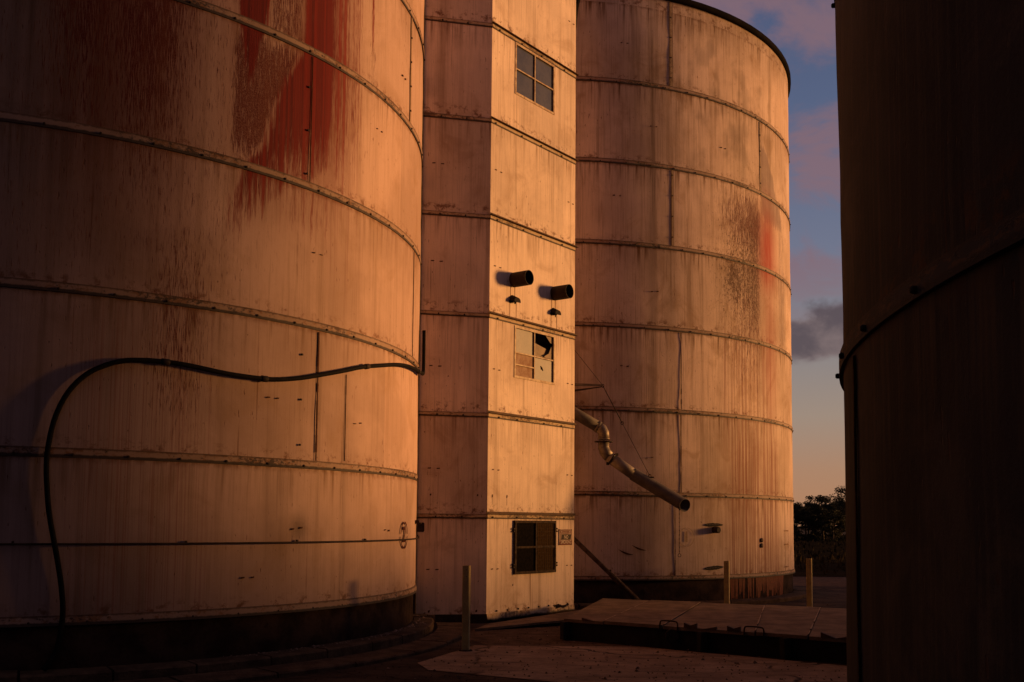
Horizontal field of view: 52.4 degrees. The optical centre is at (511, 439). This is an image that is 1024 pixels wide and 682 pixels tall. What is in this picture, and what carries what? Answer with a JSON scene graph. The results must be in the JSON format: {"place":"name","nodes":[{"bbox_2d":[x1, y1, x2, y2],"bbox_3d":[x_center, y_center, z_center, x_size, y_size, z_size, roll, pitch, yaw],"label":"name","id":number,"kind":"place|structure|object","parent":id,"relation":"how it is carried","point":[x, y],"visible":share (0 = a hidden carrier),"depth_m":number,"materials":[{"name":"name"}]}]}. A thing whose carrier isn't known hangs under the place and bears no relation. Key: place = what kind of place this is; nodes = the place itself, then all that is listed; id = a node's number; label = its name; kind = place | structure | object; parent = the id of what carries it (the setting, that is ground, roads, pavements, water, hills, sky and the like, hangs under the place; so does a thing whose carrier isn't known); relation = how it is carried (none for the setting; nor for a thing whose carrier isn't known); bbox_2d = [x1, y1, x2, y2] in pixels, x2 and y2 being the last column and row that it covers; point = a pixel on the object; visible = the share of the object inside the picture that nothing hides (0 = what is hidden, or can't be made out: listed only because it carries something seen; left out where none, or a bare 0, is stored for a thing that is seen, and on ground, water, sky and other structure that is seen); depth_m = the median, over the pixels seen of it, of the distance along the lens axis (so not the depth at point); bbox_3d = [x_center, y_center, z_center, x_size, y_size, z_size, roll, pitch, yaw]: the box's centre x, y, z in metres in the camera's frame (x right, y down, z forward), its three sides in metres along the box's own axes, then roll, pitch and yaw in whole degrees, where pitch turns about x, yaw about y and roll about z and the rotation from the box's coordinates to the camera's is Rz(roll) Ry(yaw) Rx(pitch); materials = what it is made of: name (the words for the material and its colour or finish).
{"place":"outdoors","nodes":[
{"label":"outdoors","id":0,"kind":"place"},
{"bbox_2d":[250,527,846,681],"bbox_3d":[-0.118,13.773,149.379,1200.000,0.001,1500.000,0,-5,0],"label":"ground","id":1,"kind":"structure","parent":0,"point":[823,596],"depth_m":13.33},
{"bbox_2d":[0,0,461,681],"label":"grain silo","id":2,"kind":"object","parent":1,"relation":"on","point":[228,184],"visible":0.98,"depth_m":13.17,"materials":[{"name":"beige metal"}]},
{"bbox_2d":[41,330,425,671],"bbox_3d":[-2.984,0.314,14.954,1.204,5.130,7.671,-2,-5,29],"label":"hose","id":3,"kind":"object","parent":2,"relation":"on","point":[57,411],"visible":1,"depth_m":12.19,"materials":[{"name":"black rubber"}]},
{"bbox_2d":[415,520,423,531],"bbox_3d":[-1.642,1.536,18.400,0.152,0.210,0.805,0,-5,0],"label":"junction box","id":4,"kind":"object","parent":2,"relation":"attached to","point":[420,526],"visible":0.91,"depth_m":18.57,"materials":[{"name":"metal"}]},
{"bbox_2d":[413,0,579,623],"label":"elevator tower","id":5,"kind":"structure","parent":1,"relation":"on","point":[495,459],"depth_m":20.39,"materials":[{"name":"beige metal"}]},
{"bbox_2d":[514,325,554,384],"bbox_3d":[0.422,-1.703,21.270,0.622,1.048,1.401,-2,-5,31],"label":"window","id":6,"kind":"structure","parent":5,"relation":"in","point":[529,356],"depth_m":21.19,"materials":[{"name":"glass"}]},
{"bbox_2d":[515,42,554,114],"bbox_3d":[0.470,-7.498,21.668,0.655,1.085,1.400,-3,-6,36],"label":"window","id":7,"kind":"structure","parent":5,"relation":"in","point":[534,75],"depth_m":21.66,"materials":[{"name":"glass"}]},
{"bbox_2d":[512,520,557,573],"bbox_3d":[0.463,2.167,20.953,0.670,1.056,1.506,-3,-6,37],"label":"window","id":8,"kind":"structure","parent":5,"relation":"in","point":[534,542],"depth_m":20.92,"materials":[{"name":"metal"}]},
{"bbox_2d":[558,529,571,544],"bbox_3d":[1.123,2.052,21.831,0.020,0.331,0.485,-3,-6,37],"label":"warning sign","id":9,"kind":"object","parent":5,"relation":"attached to","point":[565,537],"visible":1,"depth_m":21.82,"materials":[{"name":"metal"}]},
{"bbox_2d":[575,383,602,391],"bbox_3d":[1.557,-1.138,23.062,0.907,0.235,0.100,0,-5,7],"label":"support arm","id":10,"kind":"object","parent":5,"relation":"attached to","point":[579,384],"visible":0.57,"depth_m":23.03},
{"bbox_2d":[575,351,653,477],"bbox_3d":[2.166,-0.676,22.935,1.909,3.052,0.066,0,-5,7],"label":"stay cable","id":11,"kind":"object","parent":10,"relation":"hanging from","point":[618,416],"visible":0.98,"depth_m":22.91,"materials":[{"name":"metal"}]},
{"bbox_2d":[574,407,689,511],"bbox_3d":[2.395,0.318,22.876,3.030,2.527,0.407,0,-5,6],"label":"discharge spout","id":12,"kind":"object","parent":5,"relation":"attached to","point":[651,485],"visible":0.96,"depth_m":22.75,"materials":[{"name":"metal"}]},
{"bbox_2d":[678,510,680,556],"bbox_3d":[3.654,2.050,22.691,0.078,1.038,0.018,0,-5,0],"label":"pull chain","id":13,"kind":"object","parent":12,"relation":"hanging from","point":[679,533],"visible":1,"depth_m":22.68,"materials":[{"name":"metal"}]},
{"bbox_2d":[230,616,808,679],"bbox_3d":[1.498,3.148,16.836,10.461,0.206,14.090,0,-5,0],"label":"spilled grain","id":14,"kind":"object","parent":1,"relation":"on","point":[403,634],"visible":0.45,"depth_m":14.89},
{"bbox_2d":[273,592,844,681],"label":"gravel","id":15,"kind":"structure","parent":1,"relation":"on","point":[636,670],"depth_m":13.74,"materials":[{"name":"gravel"}]},
{"bbox_2d":[574,536,640,599],"bbox_3d":[1.957,2.737,22.927,2.144,1.969,0.130,1,-5,-7],"label":"leaning pole","id":16,"kind":"object","parent":1,"relation":"on","point":[616,579],"visible":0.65,"depth_m":22.90,"materials":[{"name":"metal"}]},
{"bbox_2d":[418,645,846,681],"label":"concrete apron","id":17,"kind":"object","parent":1,"relation":"on","point":[578,671],"visible":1,"depth_m":13.88,"materials":[{"name":"grey concrete"}]},
{"bbox_2d":[459,565,471,651],"bbox_3d":[-0.679,2.524,15.408,0.200,1.295,0.200,0,-5,0],"label":"bollard","id":18,"kind":"object","parent":17,"relation":"on","point":[466,583],"visible":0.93,"depth_m":15.37,"materials":[{"name":"metal"}]},
{"bbox_2d":[574,0,806,608],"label":"grain silo","id":19,"kind":"object","parent":1,"relation":"on","point":[683,294],"visible":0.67,"depth_m":24.64,"materials":[{"name":"beige metal"}]},
{"bbox_2d":[560,598,846,663],"bbox_3d":[3.788,3.119,17.468,6.978,0.451,5.748,-2,-5,25],"label":"drive over deck","id":20,"kind":"object","parent":1,"relation":"on","point":[782,631],"visible":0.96,"depth_m":16.27,"materials":[{"name":"metal"}]},
{"bbox_2d":[724,561,729,603],"bbox_3d":[4.961,3.358,24.013,0.200,1.090,0.200,0,-5,0],"label":"bollard","id":21,"kind":"object","parent":1,"relation":"on","point":[726,582],"visible":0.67,"depth_m":23.97,"materials":[{"name":"yellow paint"}]},
{"bbox_2d":[793,512,806,539],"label":"tree","id":22,"kind":"object","parent":1,"relation":"on","point":[796,517],"visible":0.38,"depth_m":108.45,"materials":[{"name":"green plant"}]},
{"bbox_2d":[793,502,812,538],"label":"tree","id":23,"kind":"object","parent":1,"relation":"on","point":[796,506],"visible":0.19,"depth_m":111.50,"materials":[{"name":"green plant"}]},
{"bbox_2d":[806,558,812,606],"bbox_3d":[6.772,3.302,23.678,0.200,1.180,0.200,0,-5,0],"label":"bollard","id":24,"kind":"object","parent":1,"relation":"on","point":[809,581],"visible":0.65,"depth_m":23.63,"materials":[{"name":"yellow paint"}]},
{"bbox_2d":[799,501,822,533],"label":"tree","id":25,"kind":"object","parent":1,"relation":"on","point":[807,503],"visible":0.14,"depth_m":116.51,"materials":[{"name":"green plant"}]},
{"bbox_2d":[801,503,821,537],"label":"tree","id":26,"kind":"object","parent":1,"relation":"on","point":[815,506],"visible":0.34,"depth_m":111.47,"materials":[{"name":"green plant"}]},
{"bbox_2d":[800,513,826,539],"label":"tree","id":27,"kind":"object","parent":1,"relation":"on","point":[813,530],"visible":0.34,"depth_m":107.55,"materials":[{"name":"green plant"}]},
{"bbox_2d":[807,507,840,540],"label":"tree","id":28,"kind":"object","parent":1,"relation":"on","point":[824,511],"visible":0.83,"depth_m":105.49,"materials":[{"name":"green plant"}]},
{"bbox_2d":[803,495,844,538],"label":"tree","id":29,"kind":"object","parent":1,"relation":"on","point":[819,499],"visible":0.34,"depth_m":117.30,"materials":[{"name":"green plant"}]},
{"bbox_2d":[810,514,840,540],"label":"tree","id":30,"kind":"object","parent":1,"relation":"on","point":[821,531],"visible":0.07,"depth_m":109.27,"materials":[{"name":"green plant"}]},
{"bbox_2d":[817,511,845,540],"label":"tree","id":31,"kind":"object","parent":1,"relation":"on","point":[835,517],"visible":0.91,"depth_m":104.02,"materials":[{"name":"green plant"}]},
{"bbox_2d":[819,501,845,538],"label":"tree","id":32,"kind":"object","parent":1,"relation":"on","point":[831,506],"visible":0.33,"depth_m":110.61,"materials":[{"name":"green plant"}]},
{"bbox_2d":[826,499,845,531],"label":"tree","id":33,"kind":"object","parent":1,"relation":"on","point":[841,502],"visible":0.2,"depth_m":118.54,"materials":[{"name":"green plant"}]},
{"bbox_2d":[829,486,844,502],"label":"tree","id":34,"kind":"object","parent":1,"relation":"on","point":[842,490],"visible":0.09,"depth_m":121.00,"materials":[{"name":"green plant"}]},
{"bbox_2d":[831,0,1023,681],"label":"grain silo","id":35,"kind":"object","parent":1,"relation":"on","point":[930,99],"visible":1,"depth_m":3.03,"materials":[{"name":"beige metal"}]},
{"bbox_2d":[470,623,641,646],"bbox_3d":[0.821,3.419,18.889,3.500,0.001,5.800,0,-5,0],"label":"yard strip","id":36,"kind":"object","parent":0,"point":[532,636],"visible":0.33,"depth_m":17.11,"materials":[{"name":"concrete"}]},
{"bbox_2d":[475,610,579,630],"bbox_3d":[0.752,3.423,19.722,1.096,0.130,4.223,-3,-6,40],"label":"ramp plate","id":37,"kind":"object","parent":36,"relation":"on","point":[556,619],"visible":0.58,"depth_m":19.10,"materials":[{"name":"metal"}]},
{"bbox_2d":[553,604,568,608],"bbox_3d":[0.968,3.271,20.385,0.319,0.090,0.392,0,-5,0],"label":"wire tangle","id":38,"kind":"object","parent":37,"relation":"on","point":[559,606],"visible":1,"depth_m":20.29,"materials":[{"name":"metal"}]},
{"bbox_2d":[693,0,844,526],"label":"sky","id":39,"kind":"structure","parent":0,"point":[803,31],"materials":[{"name":"blue"}]},
{"bbox_2d":[793,535,845,575],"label":"field","id":40,"kind":"structure","parent":0,"point":[829,568],"depth_m":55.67,"materials":[{"name":"green plant"}]},
{"bbox_2d":[793,507,819,539],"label":"tree","id":41,"kind":"object","parent":40,"relation":"on","point":[802,512],"visible":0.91,"depth_m":106.45,"materials":[{"name":"green plant"}]},
{"bbox_2d":[821,507,845,540],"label":"tree","id":42,"kind":"object","parent":40,"relation":"on","point":[842,521],"visible":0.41,"depth_m":106.13,"materials":[{"name":"green plant"}]},
{"bbox_2d":[793,577,845,585],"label":"road","id":43,"kind":"structure","parent":0,"point":[824,581],"depth_m":34.93,"materials":[{"name":"grey asphalt"}]}
]}

